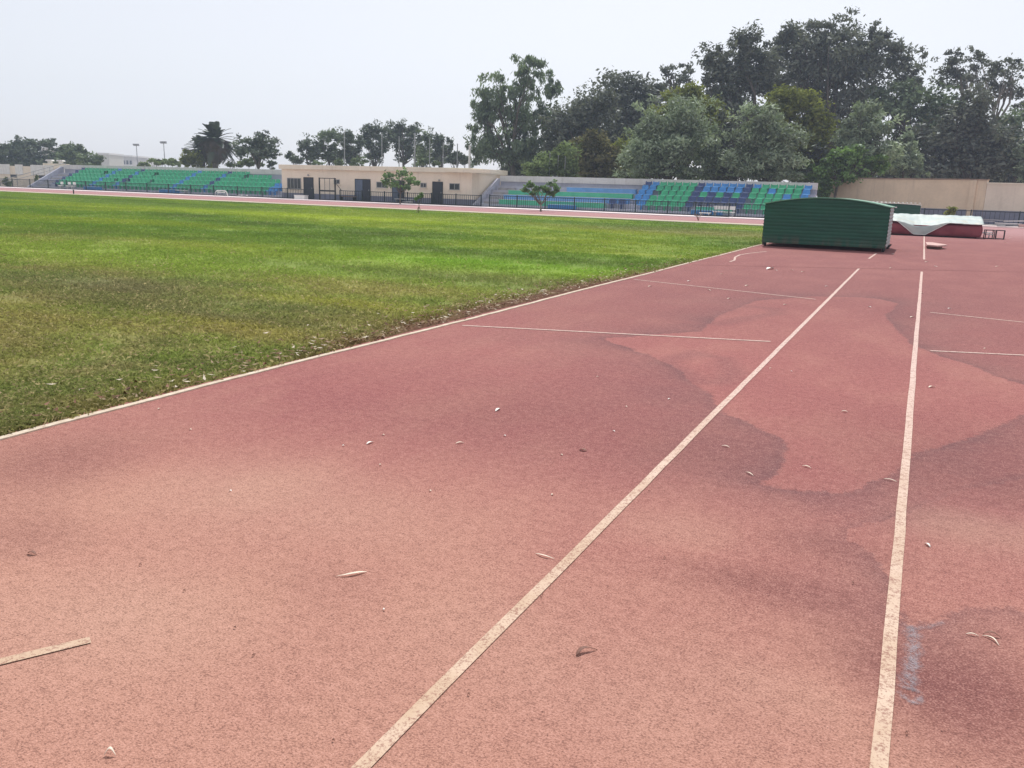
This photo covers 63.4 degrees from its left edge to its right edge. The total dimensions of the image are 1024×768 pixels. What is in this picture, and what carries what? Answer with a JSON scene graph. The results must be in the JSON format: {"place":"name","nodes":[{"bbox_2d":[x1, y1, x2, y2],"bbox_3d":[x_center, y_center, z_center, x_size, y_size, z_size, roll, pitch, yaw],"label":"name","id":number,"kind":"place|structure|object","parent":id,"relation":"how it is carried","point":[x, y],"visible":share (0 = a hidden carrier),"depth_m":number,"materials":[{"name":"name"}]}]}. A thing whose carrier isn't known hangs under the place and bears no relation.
{"place":"outdoors","nodes":[
{"label":"outdoors","id":0,"kind":"place"},
{"bbox_2d":[0,164,64,185],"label":"boundary wall","id":1,"kind":"structure","parent":0,"point":[8,170],"depth_m":110.90,"materials":[{"name":"white paint"}]},
{"bbox_2d":[0,191,762,435],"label":"lawn","id":2,"kind":"structure","parent":0,"point":[421,326],"depth_m":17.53,"materials":[{"name":"green plant"}]},
{"bbox_2d":[0,253,689,419],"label":"leaf litter","id":3,"kind":"object","parent":2,"relation":"on","point":[392,329],"visible":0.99,"depth_m":9.11,"materials":[{"name":"brown plant"}]},
{"bbox_2d":[414,192,423,212],"bbox_3d":[-5.499,-10.622,48.601,0.577,1.258,0.561,8,15,25],"label":"sapling","id":4,"kind":"object","parent":2,"relation":"on","point":[420,195],"visible":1,"depth_m":48.48,"materials":[{"name":"green plant"}]},
{"bbox_2d":[0,187,763,219],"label":"path","id":5,"kind":"structure","parent":0,"point":[408,204],"depth_m":68.28,"materials":[{"name":"rubber"}]},
{"bbox_2d":[294,195,308,198],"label":"white crate","id":6,"kind":"object","parent":5,"relation":"on","point":[300,196],"visible":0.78,"depth_m":75.15,"materials":[{"name":"paint"}]},
{"bbox_2d":[380,166,420,203],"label":"young tree","id":7,"kind":"object","parent":5,"relation":"on","point":[395,184],"visible":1,"depth_m":68.38,"materials":[{"name":"green plant"}]},
{"bbox_2d":[694,202,729,216],"bbox_3d":[14.305,-12.456,59.348,2.480,1.070,0.180,8,15,25],"label":"metal fence","id":8,"kind":"object","parent":5,"relation":"on","point":[714,211],"visible":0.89,"depth_m":59.29,"materials":[{"name":"metal"}]},
{"bbox_2d":[713,205,735,216],"bbox_3d":[15.141,-12.315,59.273,1.500,0.820,0.450,8,15,25],"label":"bench","id":9,"kind":"object","parent":5,"relation":"on","point":[725,208],"visible":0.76,"depth_m":59.25,"materials":[{"name":"white paint"}]},
{"bbox_2d":[278,164,507,205],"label":"changing room building","id":10,"kind":"structure","parent":0,"point":[461,182],"depth_m":73.61,"materials":[{"name":"beige paint"}]},
{"bbox_2d":[287,178,300,189],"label":"window","id":11,"kind":"structure","parent":10,"relation":"in","point":[292,183],"depth_m":77.80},
{"bbox_2d":[303,177,313,198],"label":"door","id":12,"kind":"structure","parent":10,"relation":"in","point":[308,182],"depth_m":77.12,"materials":[{"name":"paint"}]},
{"bbox_2d":[355,179,370,201],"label":"door","id":13,"kind":"structure","parent":10,"relation":"in","point":[362,184],"depth_m":74.51,"materials":[{"name":"paint"}]},
{"bbox_2d":[376,182,387,188],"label":"window","id":14,"kind":"structure","parent":10,"relation":"in","point":[379,185],"depth_m":73.64,"materials":[{"name":"white glass"}]},
{"bbox_2d":[392,180,404,202],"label":"door","id":15,"kind":"structure","parent":10,"relation":"in","point":[394,195],"depth_m":73.02,"materials":[{"name":"paint"}]},
{"bbox_2d":[432,182,442,203],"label":"door","id":16,"kind":"structure","parent":10,"relation":"in","point":[437,187],"depth_m":71.24,"materials":[{"name":"paint"}]},
{"bbox_2d":[448,183,459,190],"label":"window","id":17,"kind":"structure","parent":10,"relation":"in","point":[452,186],"depth_m":70.44,"materials":[{"name":"white glass"}]},
{"bbox_2d":[0,188,1023,767],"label":"running track","id":18,"kind":"structure","parent":0,"point":[742,622],"depth_m":3.66,"materials":[{"name":"rubber"}]},
{"bbox_2d":[0,190,763,225],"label":"kerb","id":19,"kind":"structure","parent":18,"relation":"on","point":[418,209],"depth_m":53.82,"materials":[{"name":"white concrete"}]},
{"bbox_2d":[0,236,1019,767],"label":"track markings","id":20,"kind":"object","parent":18,"relation":"on","point":[452,674],"visible":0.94,"depth_m":3.10,"materials":[{"name":"paint"}]},
{"bbox_2d":[576,646,596,655],"bbox_3d":[0.244,0.887,2.776,0.086,0.016,0.023,-6,15,-31],"label":"fallen leaf","id":21,"kind":"object","parent":18,"relation":"on","point":[580,649],"visible":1,"depth_m":2.77,"materials":[{"name":"beige plant"}]},
{"bbox_2d":[762,197,894,251],"bbox_3d":[10.209,-5.187,26.631,3.700,1.552,3.100,8,15,25],"label":"mat shelter","id":22,"kind":"object","parent":18,"relation":"on","point":[829,221],"visible":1,"depth_m":25.29,"materials":[{"name":"green metal"}]},
{"bbox_2d":[723,265,1005,271],"bbox_3d":[8.519,-2.603,18.779,9.191,0.001,0.060,0,13,-6],"label":"track seam","id":23,"kind":"object","parent":18,"relation":"on","point":[861,268],"visible":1,"depth_m":18.71,"materials":[{"name":"red"}]},
{"bbox_2d":[926,242,946,248],"bbox_3d":[14.396,-4.692,28.174,0.640,0.131,2.400,8,15,25],"label":"take off board","id":24,"kind":"object","parent":18,"relation":"on","point":[931,245],"visible":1,"depth_m":27.55,"materials":[{"name":"white wood"}]},
{"bbox_2d":[891,221,982,237],"bbox_3d":[19.517,-7.304,38.417,3.896,0.845,2.616,8,15,25],"label":"landing mat","id":25,"kind":"object","parent":18,"relation":"on","point":[958,230],"visible":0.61,"depth_m":37.06,"materials":[{"name":"fabric"}]},
{"bbox_2d":[893,213,984,234],"bbox_3d":[19.518,-7.370,38.364,3.931,0.896,2.706,8,15,25],"label":"tarpaulin","id":26,"kind":"object","parent":25,"relation":"on","point":[908,222],"visible":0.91,"depth_m":37.79,"materials":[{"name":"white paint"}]},
{"bbox_2d":[983,229,995,238],"bbox_3d":[21.182,-6.646,36.825,0.375,0.400,0.435,7,14,19],"label":"equipment frame","id":27,"kind":"object","parent":18,"relation":"on","point":[985,234],"visible":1,"depth_m":36.68,"materials":[{"name":"black paint"}]},
{"bbox_2d":[0,0,1023,182],"label":"sky","id":28,"kind":"structure","parent":0,"point":[103,76],"materials":[{"name":"white"}]},
{"bbox_2d":[872,201,921,213],"bbox_3d":[22.858,-10.258,50.126,3.280,1.460,2.340,8,15,25],"label":"mat shelter","id":29,"kind":"object","parent":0,"point":[911,208],"visible":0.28,"depth_m":48.76,"materials":[{"name":"green metal"}]},
{"bbox_2d":[982,225,1023,227],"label":"end path","id":30,"kind":"structure","parent":0,"point":[1000,226],"depth_m":55.80,"materials":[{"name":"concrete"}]},
{"bbox_2d":[943,206,958,214],"bbox_3d":[30.607,-11.753,57.933,0.922,1.383,0.648,4,13,8],"label":"shrub","id":31,"kind":"object","parent":30,"relation":"on","point":[951,210],"visible":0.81,"depth_m":57.80,"materials":[{"name":"green plant"}]},
{"bbox_2d":[983,219,1023,226],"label":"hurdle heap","id":32,"kind":"object","parent":30,"relation":"on","point":[1004,224],"visible":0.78,"depth_m":56.30,"materials":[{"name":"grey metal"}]},
{"label":"ground","id":33,"kind":"structure","parent":0,"visible":0},
{"bbox_2d":[0,143,19,165],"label":"belt tree","id":34,"kind":"object","parent":33,"relation":"on","point":[4,152],"visible":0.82,"depth_m":135.01,"materials":[{"name":"green plant"}]},
{"bbox_2d":[3,135,42,165],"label":"belt tree","id":35,"kind":"object","parent":33,"relation":"on","point":[24,150],"visible":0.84,"depth_m":137.34,"materials":[{"name":"green plant"}]},
{"bbox_2d":[0,163,65,185],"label":"stair railing","id":36,"kind":"object","parent":33,"relation":"on","point":[33,173],"visible":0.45,"depth_m":99.38,"materials":[{"name":"grey metal"}]},
{"bbox_2d":[24,137,57,164],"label":"belt tree","id":37,"kind":"object","parent":33,"relation":"on","point":[43,143],"visible":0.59,"depth_m":141.32,"materials":[{"name":"green plant"}]},
{"bbox_2d":[40,138,64,163],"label":"belt tree","id":38,"kind":"object","parent":33,"relation":"on","point":[52,149],"visible":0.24,"depth_m":143.29,"materials":[{"name":"green plant"}]},
{"bbox_2d":[43,159,69,166],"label":"vent house","id":39,"kind":"structure","parent":33,"relation":"on","point":[50,162],"depth_m":128.05,"materials":[{"name":"white paint"}]},
{"bbox_2d":[52,141,86,164],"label":"belt tree","id":40,"kind":"object","parent":33,"relation":"on","point":[69,152],"visible":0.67,"depth_m":135.12,"materials":[{"name":"green plant"}]},
{"bbox_2d":[75,149,106,164],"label":"belt tree","id":41,"kind":"object","parent":33,"relation":"on","point":[96,159],"visible":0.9,"depth_m":131.53,"materials":[{"name":"green plant"}]},
{"bbox_2d":[97,153,123,165],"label":"apartment block","id":42,"kind":"structure","parent":33,"relation":"on","point":[112,159],"depth_m":313.10,"materials":[{"name":"white paint"}]},
{"bbox_2d":[123,155,147,165],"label":"apartment block","id":43,"kind":"structure","parent":33,"relation":"on","point":[130,160],"depth_m":330.66,"materials":[{"name":"white paint"}]},
{"bbox_2d":[27,165,281,196],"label":"grandstand","id":44,"kind":"object","parent":33,"relation":"on","point":[232,178],"visible":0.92,"depth_m":88.08,"materials":[{"name":"grey paint"}]},
{"bbox_2d":[146,157,173,166],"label":"shrub","id":45,"kind":"object","parent":33,"relation":"on","point":[158,162],"visible":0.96,"depth_m":119.57,"materials":[{"name":"green plant"}]},
{"bbox_2d":[167,158,181,166],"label":"shrub","id":46,"kind":"object","parent":33,"relation":"on","point":[176,163],"visible":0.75,"depth_m":121.79,"materials":[{"name":"green plant"}]},
{"bbox_2d":[178,148,220,167],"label":"shrub","id":47,"kind":"object","parent":33,"relation":"on","point":[185,160],"visible":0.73,"depth_m":111.70,"materials":[{"name":"green plant"}]},
{"bbox_2d":[184,135,224,167],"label":"palm tree","id":48,"kind":"object","parent":33,"relation":"on","point":[195,145],"visible":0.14,"depth_m":113.10,"materials":[{"name":"green plant"}]},
{"bbox_2d":[190,121,238,167],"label":"palm tree","id":49,"kind":"object","parent":33,"relation":"on","point":[215,148],"visible":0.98,"depth_m":109.11,"materials":[{"name":"green plant"}]},
{"bbox_2d":[225,160,242,167],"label":"shrub","id":50,"kind":"object","parent":33,"relation":"on","point":[229,164],"visible":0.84,"depth_m":111.61,"materials":[{"name":"green plant"}]},
{"bbox_2d":[237,157,264,168],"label":"shrub","id":51,"kind":"object","parent":33,"relation":"on","point":[247,163],"visible":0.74,"depth_m":107.79,"materials":[{"name":"green plant"}]},
{"bbox_2d":[228,130,282,168],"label":"pine tree","id":52,"kind":"object","parent":33,"relation":"on","point":[258,147],"visible":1,"depth_m":103.45,"materials":[{"name":"green plant"}]},
{"bbox_2d":[267,159,276,168],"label":"shrub","id":53,"kind":"object","parent":33,"relation":"on","point":[271,164],"visible":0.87,"depth_m":107.87,"materials":[{"name":"green plant"}]},
{"bbox_2d":[284,150,304,164],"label":"pine tree","id":54,"kind":"object","parent":33,"relation":"on","point":[291,158],"visible":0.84,"depth_m":117.69,"materials":[{"name":"green plant"}]},
{"bbox_2d":[292,133,321,164],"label":"pine tree","id":55,"kind":"object","parent":33,"relation":"on","point":[312,153],"visible":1,"depth_m":115.62,"materials":[{"name":"green plant"}]},
{"bbox_2d":[313,127,343,164],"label":"pine tree","id":56,"kind":"object","parent":33,"relation":"on","point":[328,155],"visible":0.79,"depth_m":117.38,"materials":[{"name":"green plant"}]},
{"bbox_2d":[334,157,345,165],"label":"shrub","id":57,"kind":"object","parent":33,"relation":"on","point":[339,162],"visible":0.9,"depth_m":95.60,"materials":[{"name":"green plant"}]},
{"bbox_2d":[333,125,370,165],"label":"tree","id":58,"kind":"object","parent":33,"relation":"on","point":[351,151],"visible":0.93,"depth_m":113.60,"materials":[{"name":"green plant"}]},
{"bbox_2d":[349,154,369,165],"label":"shrub","id":59,"kind":"object","parent":33,"relation":"on","point":[357,161],"visible":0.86,"depth_m":95.84,"materials":[{"name":"green plant"}]},
{"bbox_2d":[357,118,397,165],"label":"tree","id":60,"kind":"object","parent":33,"relation":"on","point":[370,144],"visible":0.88,"depth_m":119.46,"materials":[{"name":"green plant"}]},
{"bbox_2d":[0,243,766,439],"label":"track kerb","id":61,"kind":"structure","parent":33,"relation":"on","point":[26,431],"depth_m":6.70,"materials":[{"name":"paint"}]},
{"bbox_2d":[379,118,424,166],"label":"tree","id":62,"kind":"object","parent":33,"relation":"on","point":[407,144],"visible":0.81,"depth_m":121.62,"materials":[{"name":"green plant"}]},
{"bbox_2d":[411,153,432,166],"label":"shrub","id":63,"kind":"object","parent":33,"relation":"on","point":[420,160],"visible":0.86,"depth_m":95.71,"materials":[{"name":"green plant"}]},
{"bbox_2d":[413,129,432,166],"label":"tree","id":64,"kind":"object","parent":33,"relation":"on","point":[421,149],"visible":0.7,"depth_m":116.36,"materials":[{"name":"green plant"}]},
{"bbox_2d":[430,157,440,166],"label":"shrub","id":65,"kind":"object","parent":33,"relation":"on","point":[435,163],"visible":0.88,"depth_m":95.89,"materials":[{"name":"green plant"}]},
{"bbox_2d":[426,126,453,167],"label":"tree","id":66,"kind":"object","parent":33,"relation":"on","point":[438,141],"visible":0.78,"depth_m":118.56,"materials":[{"name":"green plant"}]},
{"bbox_2d":[443,150,467,167],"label":"pine tree","id":67,"kind":"object","parent":33,"relation":"on","point":[462,159],"visible":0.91,"depth_m":111.63,"materials":[{"name":"green plant"}]},
{"bbox_2d":[468,145,470,167],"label":"net pole","id":68,"kind":"object","parent":33,"relation":"on","point":[469,160],"visible":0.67,"depth_m":90.24,"materials":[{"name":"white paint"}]},
{"bbox_2d":[497,159,526,175],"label":"shrub","id":69,"kind":"object","parent":33,"relation":"on","point":[517,170],"visible":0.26,"depth_m":95.41,"materials":[{"name":"green plant"}]},
{"bbox_2d":[463,53,563,175],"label":"eucalyptus tree","id":70,"kind":"object","parent":33,"relation":"on","point":[522,147],"visible":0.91,"depth_m":91.31,"materials":[{"name":"green plant"}]},
{"bbox_2d":[519,179,560,211],"bbox_3d":[2.019,-13.675,60.094,3.064,2.424,0.839,2,13,2],"label":"frangipani tree","id":71,"kind":"object","parent":33,"relation":"on","point":[544,188],"visible":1,"depth_m":59.92,"materials":[{"name":"green plant"}]},
{"bbox_2d":[520,138,582,176],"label":"broadleaf tree","id":72,"kind":"object","parent":33,"relation":"on","point":[541,166],"visible":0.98,"depth_m":72.86,"materials":[{"name":"green plant"}]},
{"bbox_2d":[532,78,624,175],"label":"broadleaf tree","id":73,"kind":"object","parent":33,"relation":"on","point":[577,117],"visible":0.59,"depth_m":86.81,"materials":[{"name":"green plant"}]},
{"bbox_2d":[556,128,621,177],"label":"broadleaf tree","id":74,"kind":"object","parent":33,"relation":"on","point":[597,150],"visible":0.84,"depth_m":75.12,"materials":[{"name":"green plant"}]},
{"bbox_2d":[597,161,628,177],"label":"shrub","id":75,"kind":"object","parent":33,"relation":"on","point":[614,167],"visible":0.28,"depth_m":75.47,"materials":[{"name":"green plant"}]},
{"bbox_2d":[591,66,680,151],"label":"broadleaf tree","id":76,"kind":"object","parent":33,"relation":"on","point":[630,115],"visible":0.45,"depth_m":94.49,"materials":[{"name":"green plant"}]},
{"bbox_2d":[473,176,817,217],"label":"grandstand","id":77,"kind":"object","parent":33,"relation":"on","point":[732,193],"visible":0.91,"depth_m":65.81,"materials":[{"name":"grey paint"}]},
{"bbox_2d":[612,92,723,179],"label":"broadleaf tree","id":78,"kind":"object","parent":33,"relation":"on","point":[683,130],"visible":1,"depth_m":69.20,"materials":[{"name":"green plant"}]},
{"bbox_2d":[610,80,730,179],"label":"broadleaf tree","id":79,"kind":"object","parent":33,"relation":"on","point":[695,90],"visible":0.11,"depth_m":76.94,"materials":[{"name":"green plant"}]},
{"bbox_2d":[659,61,695,179],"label":"eucalyptus tree","id":80,"kind":"object","parent":33,"relation":"on","point":[683,78],"visible":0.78,"depth_m":99.76,"materials":[{"name":"green plant"}]},
{"bbox_2d":[691,19,787,180],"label":"eucalyptus tree","id":81,"kind":"object","parent":33,"relation":"on","point":[738,77],"visible":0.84,"depth_m":85.05,"materials":[{"name":"green plant"}]},
{"bbox_2d":[712,100,816,181],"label":"willow tree","id":82,"kind":"object","parent":33,"relation":"on","point":[765,152],"visible":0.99,"depth_m":66.56,"materials":[{"name":"green plant"}]},
{"bbox_2d":[706,107,835,182],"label":"broadleaf tree","id":83,"kind":"object","parent":33,"relation":"on","point":[729,124],"visible":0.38,"depth_m":71.90,"materials":[{"name":"green plant"}]},
{"bbox_2d":[745,83,840,181],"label":"broadleaf tree","id":84,"kind":"object","parent":33,"relation":"on","point":[792,102],"visible":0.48,"depth_m":72.08,"materials":[{"name":"green plant"}]},
{"bbox_2d":[789,168,808,182],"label":"shrub","id":85,"kind":"object","parent":33,"relation":"on","point":[803,180],"visible":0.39,"depth_m":71.75,"materials":[{"name":"green plant"}]},
{"bbox_2d":[757,4,936,148],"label":"eucalyptus tree","id":86,"kind":"object","parent":33,"relation":"on","point":[817,62],"visible":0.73,"depth_m":88.44,"materials":[{"name":"green plant"}]},
{"bbox_2d":[804,142,890,197],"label":"fig tree","id":87,"kind":"object","parent":33,"relation":"on","point":[839,159],"visible":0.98,"depth_m":68.62,"materials":[{"name":"green plant"}]},
{"bbox_2d":[824,97,910,177],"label":"willow tree","id":88,"kind":"object","parent":33,"relation":"on","point":[867,130],"visible":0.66,"depth_m":70.32,"materials":[{"name":"green plant"}]},
{"bbox_2d":[872,162,908,177],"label":"shrub","id":89,"kind":"object","parent":33,"relation":"on","point":[889,175],"visible":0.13,"depth_m":83.45,"materials":[{"name":"green plant"}]},
{"bbox_2d":[875,124,930,177],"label":"willow tree","id":90,"kind":"object","parent":33,"relation":"on","point":[910,162],"visible":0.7,"depth_m":74.37,"materials":[{"name":"green plant"}]},
{"bbox_2d":[830,178,989,216],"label":"boundary wall","id":91,"kind":"structure","parent":33,"relation":"on","point":[943,194],"depth_m":64.95,"materials":[{"name":"beige paint"}]},
{"bbox_2d":[865,76,965,175],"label":"broadleaf tree","id":92,"kind":"object","parent":33,"relation":"on","point":[907,102],"visible":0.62,"depth_m":85.15,"materials":[{"name":"green plant"}]},
{"bbox_2d":[908,151,933,177],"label":"shrub","id":93,"kind":"object","parent":33,"relation":"on","point":[925,161],"visible":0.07,"depth_m":85.02,"materials":[{"name":"green plant"}]},
{"bbox_2d":[912,81,1023,182],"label":"broadleaf tree","id":94,"kind":"object","parent":33,"relation":"on","point":[968,145],"visible":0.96,"depth_m":78.80,"materials":[{"name":"green plant"}]},
{"bbox_2d":[922,208,1023,225],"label":"metal fence","id":95,"kind":"object","parent":33,"relation":"on","point":[1019,212],"visible":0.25,"depth_m":59.10,"materials":[{"name":"metal"}]},
{"bbox_2d":[930,45,1023,121],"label":"eucalyptus tree","id":96,"kind":"object","parent":33,"relation":"on","point":[956,74],"visible":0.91,"depth_m":87.65,"materials":[{"name":"green plant"}]},
{"bbox_2d":[986,168,1018,182],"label":"shrub","id":97,"kind":"object","parent":33,"relation":"on","point":[1008,180],"visible":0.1,"depth_m":83.03,"materials":[{"name":"green plant"}]},
{"bbox_2d":[982,182,1023,225],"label":"boundary wall","id":98,"kind":"structure","parent":33,"relation":"on","point":[1005,199],"depth_m":61.35,"materials":[{"name":"beige paint"}]},
{"bbox_2d":[988,100,1023,182],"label":"broadleaf tree","id":99,"kind":"object","parent":33,"relation":"on","point":[1019,119],"visible":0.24,"depth_m":83.16,"materials":[{"name":"green plant"}]},
{"bbox_2d":[1010,143,1023,182],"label":"willow tree","id":100,"kind":"object","parent":33,"relation":"on","point":[1019,168],"visible":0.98,"depth_m":77.73,"materials":[{"name":"green plant"}]},
{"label":"walkway","id":101,"kind":"structure","parent":0,"visible":0},
{"bbox_2d":[0,178,313,199],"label":"metal fence","id":102,"kind":"object","parent":101,"relation":"on","point":[104,189],"visible":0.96,"depth_m":84.48,"materials":[{"name":"metal"}]},
{"bbox_2d":[318,177,341,199],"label":"gate frame","id":103,"kind":"object","parent":101,"relation":"on","point":[334,190],"visible":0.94,"depth_m":74.80,"materials":[{"name":"black paint"}]},
{"bbox_2d":[339,190,481,206],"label":"metal fence","id":104,"kind":"object","parent":101,"relation":"on","point":[362,191],"visible":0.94,"depth_m":71.25,"materials":[{"name":"metal"}]},
{"bbox_2d":[548,204,575,209],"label":"step box","id":105,"kind":"object","parent":101,"relation":"on","point":[555,206],"visible":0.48,"depth_m":66.01,"materials":[{"name":"blue plastic"}]},
{"bbox_2d":[489,194,763,217],"bbox_3d":[9.380,-13.470,63.020,25.080,1.070,0.180,8,15,25],"label":"metal fence","id":106,"kind":"object","parent":101,"relation":"on","point":[604,199],"visible":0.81,"depth_m":63.62,"materials":[{"name":"metal"}]},
{"bbox_2d":[691,210,721,214],"bbox_3d":[14.401,-12.649,61.389,2.240,0.420,0.640,8,15,25],"label":"step box","id":107,"kind":"object","parent":101,"relation":"on","point":[710,211],"visible":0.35,"depth_m":61.11,"materials":[{"name":"blue plastic"}]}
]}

